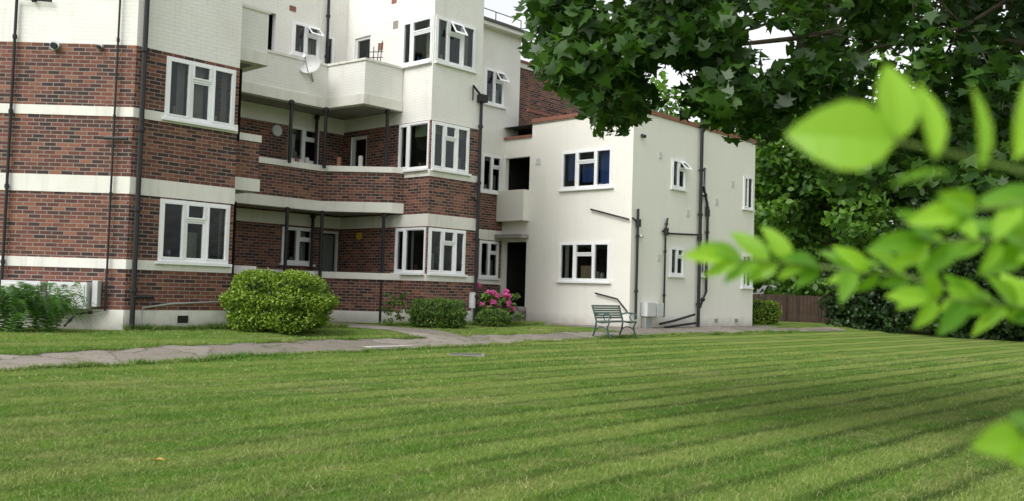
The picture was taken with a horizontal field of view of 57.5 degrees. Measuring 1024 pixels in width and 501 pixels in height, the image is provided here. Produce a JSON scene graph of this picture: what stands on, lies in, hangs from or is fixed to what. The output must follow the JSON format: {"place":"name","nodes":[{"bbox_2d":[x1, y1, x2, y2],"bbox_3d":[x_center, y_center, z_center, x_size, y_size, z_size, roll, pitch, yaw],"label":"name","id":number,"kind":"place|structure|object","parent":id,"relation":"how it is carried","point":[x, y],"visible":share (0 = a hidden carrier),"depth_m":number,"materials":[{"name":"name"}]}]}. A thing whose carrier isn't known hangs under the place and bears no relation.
{"place":"outdoors","nodes":[
{"label":"outdoors","id":0,"kind":"place"},
{"bbox_2d":[155,198,236,273],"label":"window ground","id":1,"kind":"structure","parent":0,"point":[185,233],"depth_m":18.61,"materials":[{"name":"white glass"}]},
{"bbox_2d":[211,72,237,272],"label":"recess side wall","id":2,"kind":"structure","parent":0,"point":[215,234],"depth_m":19.37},
{"bbox_2d":[393,227,448,274],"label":"window","id":3,"kind":"structure","parent":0,"point":[402,270],"depth_m":24.46,"materials":[{"name":"white plastic"}]},
{"bbox_2d":[0,321,844,370],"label":"garden path","id":4,"kind":"structure","parent":0,"point":[435,337],"depth_m":17.27,"materials":[{"name":"grey concrete"}]},
{"bbox_2d":[363,345,412,347],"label":"paving slab","id":5,"kind":"structure","parent":4,"relation":"on","point":[388,346],"depth_m":17.62,"materials":[{"name":"concrete"}]},
{"bbox_2d":[591,305,637,338],"bbox_3d":[2.592,1.795,23.562,0.639,0.820,1.164,-1,-3,43],"label":"park bench","id":6,"kind":"object","parent":4,"relation":"on","point":[610,313],"visible":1,"depth_m":23.65,"materials":[{"name":"green metal"}]},
{"bbox_2d":[641,302,663,327],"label":"utility box","id":7,"kind":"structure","parent":4,"relation":"on","point":[649,311],"depth_m":26.93,"materials":[{"name":"white plastic"}]},
{"bbox_2d":[664,322,695,327],"bbox_3d":[5.096,2.256,28.205,0.070,0.190,1.705,-1,-3,43],"label":"ground pipe","id":8,"kind":"object","parent":4,"relation":"on","point":[684,324],"visible":1,"depth_m":28.14,"materials":[{"name":"black metal"}]},
{"bbox_2d":[407,227,467,276],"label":"window","id":9,"kind":"structure","parent":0,"point":[455,243],"depth_m":24.49,"materials":[{"name":"white plastic"}]},
{"bbox_2d":[478,240,500,279],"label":"window","id":10,"kind":"structure","parent":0,"point":[488,250],"depth_m":29.77,"materials":[{"name":"white plastic"}]},
{"bbox_2d":[0,313,1023,500],"bbox_3d":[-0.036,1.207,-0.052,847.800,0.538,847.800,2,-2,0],"label":"lawn ground","id":11,"kind":"structure","parent":0,"point":[918,341],"depth_m":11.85,"materials":[{"name":"plant"}]},
{"bbox_2d":[0,281,105,331],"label":"fern plant","id":12,"kind":"object","parent":11,"relation":"on","point":[14,301],"visible":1,"depth_m":15.78,"materials":[{"name":"green plant"}]},
{"bbox_2d":[0,0,138,329],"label":"facade","id":13,"kind":"structure","parent":11,"relation":"on","point":[59,174],"depth_m":17.39,"materials":[{"name":"red brick"}]},
{"bbox_2d":[0,0,51,285],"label":"downpipe","id":14,"kind":"object","parent":13,"relation":"attached to","point":[10,112],"visible":0.96,"depth_m":17.31,"materials":[{"name":"black metal"}]},
{"bbox_2d":[1,280,101,308],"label":"meter boxes","id":15,"kind":"object","parent":13,"relation":"attached to","point":[91,292],"visible":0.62,"depth_m":17.00,"materials":[{"name":"plastic"}]},
{"bbox_2d":[63,0,120,326],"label":"downpipe","id":16,"kind":"object","parent":13,"relation":"attached to","point":[69,320],"visible":0.89,"depth_m":17.28,"materials":[{"name":"black metal"}]},
{"bbox_2d":[103,136,128,139],"bbox_3d":[-7.357,-2.084,17.327,0.450,0.060,0.060,2,-2,0],"label":"pipe","id":17,"kind":"object","parent":16,"relation":"attached to","point":[114,138],"visible":1,"depth_m":17.30,"materials":[{"name":"black metal"}]},
{"bbox_2d":[129,0,149,329],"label":"drainpipe","id":18,"kind":"object","parent":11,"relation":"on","point":[133,289],"visible":0.95,"depth_m":17.37,"materials":[{"name":"black metal"}]},
{"bbox_2d":[134,295,153,298],"bbox_3d":[-6.873,0.869,17.417,0.070,0.070,0.380,-1,-3,43],"label":"branch pipe canted","id":19,"kind":"object","parent":18,"relation":"attached to","point":[143,296],"visible":1,"depth_m":17.39,"materials":[{"name":"black metal"}]},
{"bbox_2d":[123,0,242,328],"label":"canted facade","id":20,"kind":"structure","parent":11,"relation":"on","point":[187,162],"depth_m":18.08,"materials":[{"name":"red brick"}]},
{"bbox_2d":[140,301,220,324],"bbox_3d":[-6.323,1.196,18.087,0.036,0.479,1.819,-1,-3,43],"label":"white waste pipe","id":21,"kind":"object","parent":20,"relation":"attached to","point":[177,303],"visible":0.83,"depth_m":17.93,"materials":[{"name":"plastic"}]},
{"bbox_2d":[161,56,241,140],"bbox_3d":[-6.410,-3.054,18.670,0.885,1.490,1.980,-1,-3,43],"label":"window","id":22,"kind":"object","parent":20,"relation":"attached to","point":[191,91],"depth_m":18.57,"materials":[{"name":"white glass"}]},
{"bbox_2d":[218,267,340,333],"bbox_3d":[-4.645,0.986,18.573,2.431,1.298,1.897,2,-2,0],"label":"privet bush","id":23,"kind":"object","parent":11,"relation":"on","point":[264,300],"visible":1,"depth_m":17.90,"materials":[{"name":"green plant"}]},
{"bbox_2d":[234,0,348,271],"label":"recess back wall","id":24,"kind":"structure","parent":11,"relation":"on","point":[258,236],"depth_m":24.91,"materials":[{"name":"brown brick"}]},
{"bbox_2d":[279,226,315,266],"bbox_3d":[-6.072,-0.080,25.469,0.885,1.280,1.500,-1,-3,43],"label":"window","id":25,"kind":"structure","parent":24,"relation":"attached to","point":[297,239],"depth_m":25.35,"materials":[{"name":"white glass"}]},
{"bbox_2d":[268,15,337,271],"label":"recess doors","id":26,"kind":"structure","parent":24,"relation":"attached to","point":[329,254],"depth_m":26.11,"materials":[{"name":"grey glass"}]},
{"bbox_2d":[287,125,318,164],"bbox_3d":[-5.949,-2.818,25.632,0.885,1.270,1.480,-1,-3,43],"label":"window","id":27,"kind":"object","parent":24,"relation":"attached to","point":[303,139],"depth_m":25.58,"materials":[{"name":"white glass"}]},
{"bbox_2d":[289,20,323,61],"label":"window recess top","id":28,"kind":"object","parent":24,"relation":"attached to","point":[305,30],"depth_m":25.54,"materials":[{"name":"white plastic"}]},
{"bbox_2d":[299,30,334,63],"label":"window","id":29,"kind":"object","parent":24,"relation":"attached to","point":[331,48],"depth_m":26.11,"materials":[{"name":"white plastic"}]},
{"bbox_2d":[235,132,404,215],"bbox_3d":[-5.322,-1.715,22.811,3.990,1.200,6.014,-1,-3,43],"label":"balcony","id":30,"kind":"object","parent":24,"relation":"attached to","point":[270,183],"visible":0.68,"depth_m":24.32,"materials":[{"name":"brown brick"}]},
{"bbox_2d":[295,156,362,165],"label":"balcony pots","id":31,"kind":"object","parent":30,"relation":"on","point":[360,160],"visible":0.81,"depth_m":24.57,"materials":[{"name":"white ceramic"}]},
{"bbox_2d":[283,100,390,322],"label":"balcony posts","id":32,"kind":"object","parent":30,"relation":"on","point":[317,118],"visible":0.85,"depth_m":24.32,"materials":[{"name":"black metal"}]},
{"bbox_2d":[240,4,403,119],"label":"balcony top","id":33,"kind":"structure","parent":24,"relation":"attached to","point":[355,88],"depth_m":24.00,"materials":[{"name":"white paint"}]},
{"bbox_2d":[300,55,319,81],"bbox_3d":[-5.226,-4.735,23.981,0.566,0.664,0.510,4,-3,-40],"label":"satellite dish","id":34,"kind":"object","parent":33,"relation":"attached to","point":[311,63],"visible":1,"depth_m":24.07,"materials":[{"name":"metal"}]},
{"bbox_2d":[366,40,382,60],"bbox_3d":[-3.581,-5.105,24.357,0.432,0.772,0.024,2,-2,0],"label":"balcony rack","id":35,"kind":"object","parent":33,"relation":"on","point":[377,57],"visible":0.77,"depth_m":24.35,"materials":[{"name":"metal"}]},
{"bbox_2d":[325,0,329,63],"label":"downpipe recess","id":36,"kind":"object","parent":24,"relation":"attached to","point":[327,31],"visible":0.84,"depth_m":25.91,"materials":[{"name":"black metal"}]},
{"bbox_2d":[50,40,645,239],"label":"wall lamps and alarm","id":37,"kind":"object","parent":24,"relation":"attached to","point":[56,46],"visible":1,"depth_m":24.67,"materials":[{"name":"metal"}]},
{"bbox_2d":[328,310,398,322],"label":"garden wall plinth","id":38,"kind":"structure","parent":11,"relation":"on","point":[357,316],"depth_m":24.28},
{"bbox_2d":[230,265,400,311],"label":"garden wall of flats","id":39,"kind":"structure","parent":38,"relation":"on","point":[356,291],"depth_m":24.30,"materials":[{"name":"red brick"}]},
{"bbox_2d":[339,0,434,322],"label":"bay side wall","id":40,"kind":"structure","parent":11,"relation":"on","point":[374,19],"depth_m":25.07,"materials":[{"name":"white paint"}]},
{"bbox_2d":[352,35,370,165],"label":"balcony doors","id":41,"kind":"structure","parent":40,"relation":"attached to","point":[359,144],"depth_m":26.63,"materials":[{"name":"white glass"}]},
{"bbox_2d":[398,120,451,171],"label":"window","id":42,"kind":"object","parent":40,"relation":"attached to","point":[422,128],"visible":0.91,"depth_m":24.56,"materials":[{"name":"white plastic"}]},
{"bbox_2d":[401,15,455,68],"bbox_3d":[-2.327,-5.414,24.810,1.430,1.500,0.885,-1,-3,43],"label":"bay side window top","id":43,"kind":"structure","parent":40,"relation":"attached to","point":[413,32],"depth_m":24.60,"materials":[{"name":"white plastic"}]},
{"bbox_2d":[381,293,398,322],"bbox_3d":[-3.048,1.448,23.321,0.502,0.798,0.378,3,-3,-25],"label":"rose plant","id":44,"kind":"object","parent":11,"relation":"on","point":[390,309],"visible":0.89,"depth_m":23.35,"materials":[{"name":"green plant"}]},
{"bbox_2d":[393,292,410,320],"bbox_3d":[-2.713,1.421,23.579,0.600,0.774,0.332,2,-2,0],"label":"rose plant","id":45,"kind":"object","parent":11,"relation":"on","point":[402,296],"visible":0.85,"depth_m":23.55,"materials":[{"name":"green plant"}]},
{"bbox_2d":[216,331,619,344],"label":"path kerb","id":46,"kind":"structure","parent":11,"relation":"on","point":[339,339],"depth_m":17.81,"materials":[{"name":"concrete"}]},
{"bbox_2d":[407,297,469,327],"bbox_3d":[-1.782,1.507,22.575,1.503,0.765,1.325,2,-2,0],"label":"box bush","id":47,"kind":"object","parent":11,"relation":"on","point":[440,312],"visible":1,"depth_m":22.14,"materials":[{"name":"green plant"}]},
{"bbox_2d":[425,0,483,321],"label":"bay front wall","id":48,"kind":"structure","parent":11,"relation":"on","point":[452,204],"depth_m":24.64,"materials":[{"name":"white paint"}]},
{"bbox_2d":[411,121,471,175],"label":"window","id":49,"kind":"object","parent":48,"relation":"attached to","point":[459,139],"visible":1,"depth_m":24.57,"materials":[{"name":"white plastic"}]},
{"bbox_2d":[415,15,477,73],"bbox_3d":[-1.592,-5.389,24.863,1.100,1.500,1.710,-1,-3,43],"label":"bay front window top","id":50,"kind":"structure","parent":48,"relation":"attached to","point":[465,52],"depth_m":24.73,"materials":[{"name":"white plastic"}]},
{"bbox_2d":[473,102,482,323],"bbox_3d":[-0.913,-1.055,25.054,0.125,6.100,0.125,1,-3,22],"label":"downpipe bay","id":51,"kind":"object","parent":48,"relation":"attached to","point":[478,182],"visible":0.96,"depth_m":25.02,"materials":[{"name":"black metal"}]},
{"bbox_2d":[470,85,487,201],"bbox_3d":[-0.912,-2.858,25.045,0.180,3.147,0.480,-1,-3,43],"label":"rainwater hopper","id":52,"kind":"object","parent":48,"relation":"attached to","point":[483,98],"visible":1,"depth_m":25.07,"materials":[{"name":"black metal"}]},
{"bbox_2d":[177,0,737,322],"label":"wall vents","id":53,"kind":"object","parent":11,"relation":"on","point":[182,319],"depth_m":25.48,"materials":[{"name":"plastic"}]},
{"bbox_2d":[447,353,484,356],"bbox_3d":[-0.868,1.965,17.454,0.700,0.068,0.500,2,-2,-4],"label":"manhole cover","id":54,"kind":"object","parent":11,"relation":"on","point":[472,354],"visible":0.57,"depth_m":17.25,"materials":[{"name":"concrete"}]},
{"bbox_2d":[469,292,475,320],"bbox_3d":[-1.067,1.555,24.955,0.200,0.870,0.200,2,-2,0],"label":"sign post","id":55,"kind":"object","parent":11,"relation":"on","point":[472,300],"visible":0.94,"depth_m":24.88,"materials":[{"name":"plastic"}]},
{"bbox_2d":[477,27,507,305],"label":"setback wall","id":56,"kind":"structure","parent":11,"relation":"on","point":[495,43],"depth_m":29.77,"materials":[{"name":"white paint"}]},
{"bbox_2d":[480,153,501,194],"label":"window","id":57,"kind":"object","parent":56,"relation":"attached to","point":[491,165],"visible":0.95,"depth_m":29.89,"materials":[{"name":"white plastic"}]},
{"bbox_2d":[483,67,509,109],"bbox_3d":[-0.756,-5.166,30.015,1.100,1.450,1.420,-1,-3,43],"label":"setback window top","id":58,"kind":"structure","parent":56,"relation":"attached to","point":[494,80],"depth_m":30.02,"materials":[{"name":"white plastic"}]},
{"bbox_2d":[484,17,536,42],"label":"roof eaves","id":59,"kind":"object","parent":56,"relation":"attached to","point":[495,25],"visible":0.12,"depth_m":29.88,"materials":[{"name":"white paint"}]},
{"bbox_2d":[475,308,512,326],"bbox_3d":[-0.473,1.761,24.355,1.038,0.488,0.946,2,-2,0],"label":"box bush","id":60,"kind":"object","parent":11,"relation":"on","point":[494,318],"visible":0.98,"depth_m":24.05,"materials":[{"name":"green plant"}]},
{"bbox_2d":[476,282,523,319],"bbox_3d":[-0.386,1.435,25.228,1.452,1.116,0.998,2,-2,0],"label":"hydrangea bush","id":61,"kind":"object","parent":11,"relation":"on","point":[491,298],"visible":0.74,"depth_m":24.98,"materials":[{"name":"pink plant"}]},
{"bbox_2d":[494,157,529,320],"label":"entrance steps and balcony","id":62,"kind":"structure","parent":11,"relation":"on","point":[513,202],"depth_m":30.55,"materials":[{"name":"concrete"}]},
{"bbox_2d":[500,134,531,319],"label":"lobby wall","id":63,"kind":"structure","parent":11,"relation":"on","point":[515,147],"depth_m":29.79,"materials":[{"name":"paint"}]},
{"bbox_2d":[527,113,633,326],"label":"wing front wall","id":64,"kind":"structure","parent":11,"relation":"on","point":[556,217],"depth_m":28.10,"materials":[{"name":"white paint"}]},
{"bbox_2d":[555,241,610,283],"bbox_3d":[2.386,0.398,27.981,2.420,1.470,0.885,-1,-3,43],"label":"window","id":65,"kind":"structure","parent":64,"relation":"attached to","point":[585,262],"depth_m":28.18,"materials":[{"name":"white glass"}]},
{"bbox_2d":[558,147,613,191],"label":"window","id":66,"kind":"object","parent":64,"relation":"attached to","point":[588,169],"visible":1,"depth_m":28.03,"materials":[{"name":"white plastic"}]},
{"bbox_2d":[590,209,628,219],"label":"pipe","id":67,"kind":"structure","parent":64,"relation":"attached to","point":[610,214],"depth_m":27.05,"materials":[{"name":"black metal"}]},
{"bbox_2d":[595,292,627,311],"bbox_3d":[2.857,1.488,26.890,1.181,0.541,0.048,-1,-3,43],"label":"pipe front","id":68,"kind":"object","parent":64,"relation":"attached to","point":[617,299],"visible":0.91,"depth_m":26.81,"materials":[{"name":"black metal"}]},
{"bbox_2d":[629,110,756,327],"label":"wing side wall","id":69,"kind":"structure","parent":11,"relation":"on","point":[657,201],"depth_m":28.77,"materials":[{"name":"paint"}]},
{"bbox_2d":[634,209,639,318],"bbox_3d":[3.575,0.378,26.703,0.105,3.150,0.105,3,-3,-22],"label":"soil pipe corner","id":70,"kind":"object","parent":69,"relation":"attached to","point":[636,267],"visible":0.94,"depth_m":26.67,"materials":[{"name":"black metal"}]},
{"bbox_2d":[663,218,668,316],"bbox_3d":[4.572,0.501,27.787,0.090,2.958,0.164,-1,-3,43],"label":"drainpipe","id":71,"kind":"object","parent":69,"relation":"attached to","point":[665,250],"visible":1,"depth_m":27.74,"materials":[{"name":"black metal"}]},
{"bbox_2d":[636,209,709,240],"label":"pipe hoppers","id":72,"kind":"object","parent":69,"relation":"attached to","point":[666,230],"visible":1,"depth_m":28.47,"materials":[{"name":"black metal"}]},
{"bbox_2d":[668,246,685,277],"bbox_3d":[4.727,0.384,28.589,0.885,1.170,1.270,-1,-3,43],"label":"wing side window","id":73,"kind":"structure","parent":69,"relation":"attached to","point":[674,256],"depth_m":28.37,"materials":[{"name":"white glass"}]},
{"bbox_2d":[659,313,695,324],"bbox_3d":[5.004,2.072,28.167,0.070,0.349,1.910,-1,-3,43],"label":"ground pipe","id":74,"kind":"object","parent":69,"relation":"attached to","point":[678,319],"visible":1,"depth_m":28.10,"materials":[{"name":"black metal"}]},
{"bbox_2d":[662,230,696,235],"bbox_3d":[5.111,-0.509,28.385,0.056,0.116,1.905,-1,-3,43],"label":"pipe","id":75,"kind":"object","parent":69,"relation":"attached to","point":[680,233],"visible":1,"depth_m":28.37,"materials":[{"name":"black metal"}]},
{"bbox_2d":[670,158,692,191],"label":"wing side window","id":76,"kind":"structure","parent":69,"relation":"attached to","point":[677,169],"depth_m":28.48,"materials":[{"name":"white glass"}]},
{"bbox_2d":[696,120,703,326],"bbox_3d":[5.898,-1.121,29.204,0.152,7.000,0.152,3,-3,-22],"label":"soil pipe","id":77,"kind":"object","parent":69,"relation":"attached to","point":[700,215],"visible":0.68,"depth_m":29.16,"materials":[{"name":"black metal"}]},
{"bbox_2d":[701,262,704,277],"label":"wing side window","id":78,"kind":"structure","parent":69,"relation":"attached to","point":[702,269],"depth_m":29.48,"materials":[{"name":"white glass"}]},
{"bbox_2d":[700,186,709,307],"bbox_3d":[6.056,-0.104,29.381,0.135,3.846,0.454,-1,-3,43],"label":"second soil pipe","id":79,"kind":"object","parent":69,"relation":"attached to","point":[707,240],"visible":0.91,"depth_m":29.44,"materials":[{"name":"black metal"}]},
{"bbox_2d":[703,165,709,195],"bbox_3d":[5.813,-2.199,29.800,0.885,1.200,0.850,-1,-3,43],"label":"wing side window","id":80,"kind":"structure","parent":69,"relation":"attached to","point":[705,173],"depth_m":29.61,"materials":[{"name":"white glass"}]},
{"bbox_2d":[740,254,753,288],"bbox_3d":[7.655,0.745,31.774,0.885,1.400,1.150,-1,-3,43],"label":"wing side window","id":81,"kind":"structure","parent":69,"relation":"attached to","point":[745,286],"depth_m":31.44,"materials":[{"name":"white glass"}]},
{"bbox_2d":[742,176,754,211],"bbox_3d":[7.735,-1.901,31.889,0.885,1.400,1.150,-1,-3,43],"label":"wing side window","id":82,"kind":"structure","parent":69,"relation":"attached to","point":[746,179],"depth_m":31.61,"materials":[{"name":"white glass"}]},
{"bbox_2d":[649,70,831,259],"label":"sycamore tree","id":83,"kind":"object","parent":11,"relation":"on","point":[664,91],"visible":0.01,"depth_m":53.75,"materials":[{"name":"green plant"}]},
{"bbox_2d":[511,0,1023,216],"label":"maple tree","id":84,"kind":"object","parent":11,"relation":"on","point":[592,62],"visible":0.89,"depth_m":8.39,"materials":[{"name":"green plant"}]},
{"bbox_2d":[752,298,782,324],"bbox_3d":[9.034,2.247,34.297,1.698,0.979,1.447,2,-2,0],"label":"laurel bush","id":85,"kind":"object","parent":11,"relation":"on","point":[766,312],"visible":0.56,"depth_m":33.77,"materials":[{"name":"green plant"}]},
{"bbox_2d":[753,293,883,325],"bbox_3d":[11.667,2.563,39.158,7.906,1.550,0.190,1,-3,18],"label":"wooden fence","id":86,"kind":"object","parent":11,"relation":"on","point":[784,301],"visible":0.19,"depth_m":39.07,"materials":[{"name":"brown wood"}]},
{"bbox_2d":[734,50,949,320],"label":"lime tree","id":87,"kind":"object","parent":11,"relation":"on","point":[784,178],"visible":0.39,"depth_m":41.20,"materials":[{"name":"green plant"}]},
{"bbox_2d":[681,64,1023,466],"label":"elder shrub","id":88,"kind":"object","parent":11,"relation":"on","point":[846,135],"visible":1,"depth_m":0.68,"materials":[{"name":"green plant"}]},
{"bbox_2d":[753,159,979,314],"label":"distant trees","id":89,"kind":"object","parent":11,"relation":"on","point":[759,284],"depth_m":59.77,"materials":[{"name":"green plant"}]},
{"bbox_2d":[816,248,1023,340],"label":"ivy hedge","id":90,"kind":"object","parent":11,"relation":"on","point":[885,317],"visible":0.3,"depth_m":35.64,"materials":[{"name":"green plant"}]},
{"bbox_2d":[848,196,1023,333],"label":"holly tree","id":91,"kind":"object","parent":11,"relation":"on","point":[981,253],"visible":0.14,"depth_m":34.40,"materials":[{"name":"green plant"}]},
{"bbox_2d":[878,14,1023,337],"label":"oak tree","id":92,"kind":"object","parent":11,"relation":"on","point":[923,193],"visible":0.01,"depth_m":38.25,"materials":[{"name":"green plant"}]},
{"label":"rear walls","id":93,"kind":"object","parent":11,"relation":"on","visible":0},
{"bbox_2d":[506,119,569,134],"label":"flat roofs","id":94,"kind":"structure","parent":93,"relation":"on","point":[524,130],"depth_m":30.27,"materials":[{"name":"fabric"}]},
{"bbox_2d":[484,8,521,27],"bbox_3d":[-1.357,-7.558,29.459,0.035,0.563,4.934,-1,-3,43],"label":"roof railing top","id":95,"kind":"object","parent":94,"relation":"on","point":[502,14],"visible":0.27,"depth_m":30.43,"materials":[{"name":"grey metal"}]},
{"bbox_2d":[527,109,550,124],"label":"stair tower low wall","id":96,"kind":"structure","parent":94,"relation":"on","point":[533,114],"depth_m":30.41,"materials":[{"name":"red brick"}]},
{"bbox_2d":[518,60,578,135],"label":"stair tower front","id":97,"kind":"structure","parent":94,"relation":"on","point":[533,96],"depth_m":31.98,"materials":[{"name":"red brick"}]},
{"bbox_2d":[505,35,520,136],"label":"top storey wall","id":98,"kind":"structure","parent":0,"point":[512,86],"depth_m":30.50,"materials":[{"name":"white paint"}]},
{"bbox_2d":[484,0,1023,298],"label":"sky","id":99,"kind":"structure","parent":0,"point":[506,7],"materials":[{"name":"white"}]}
]}

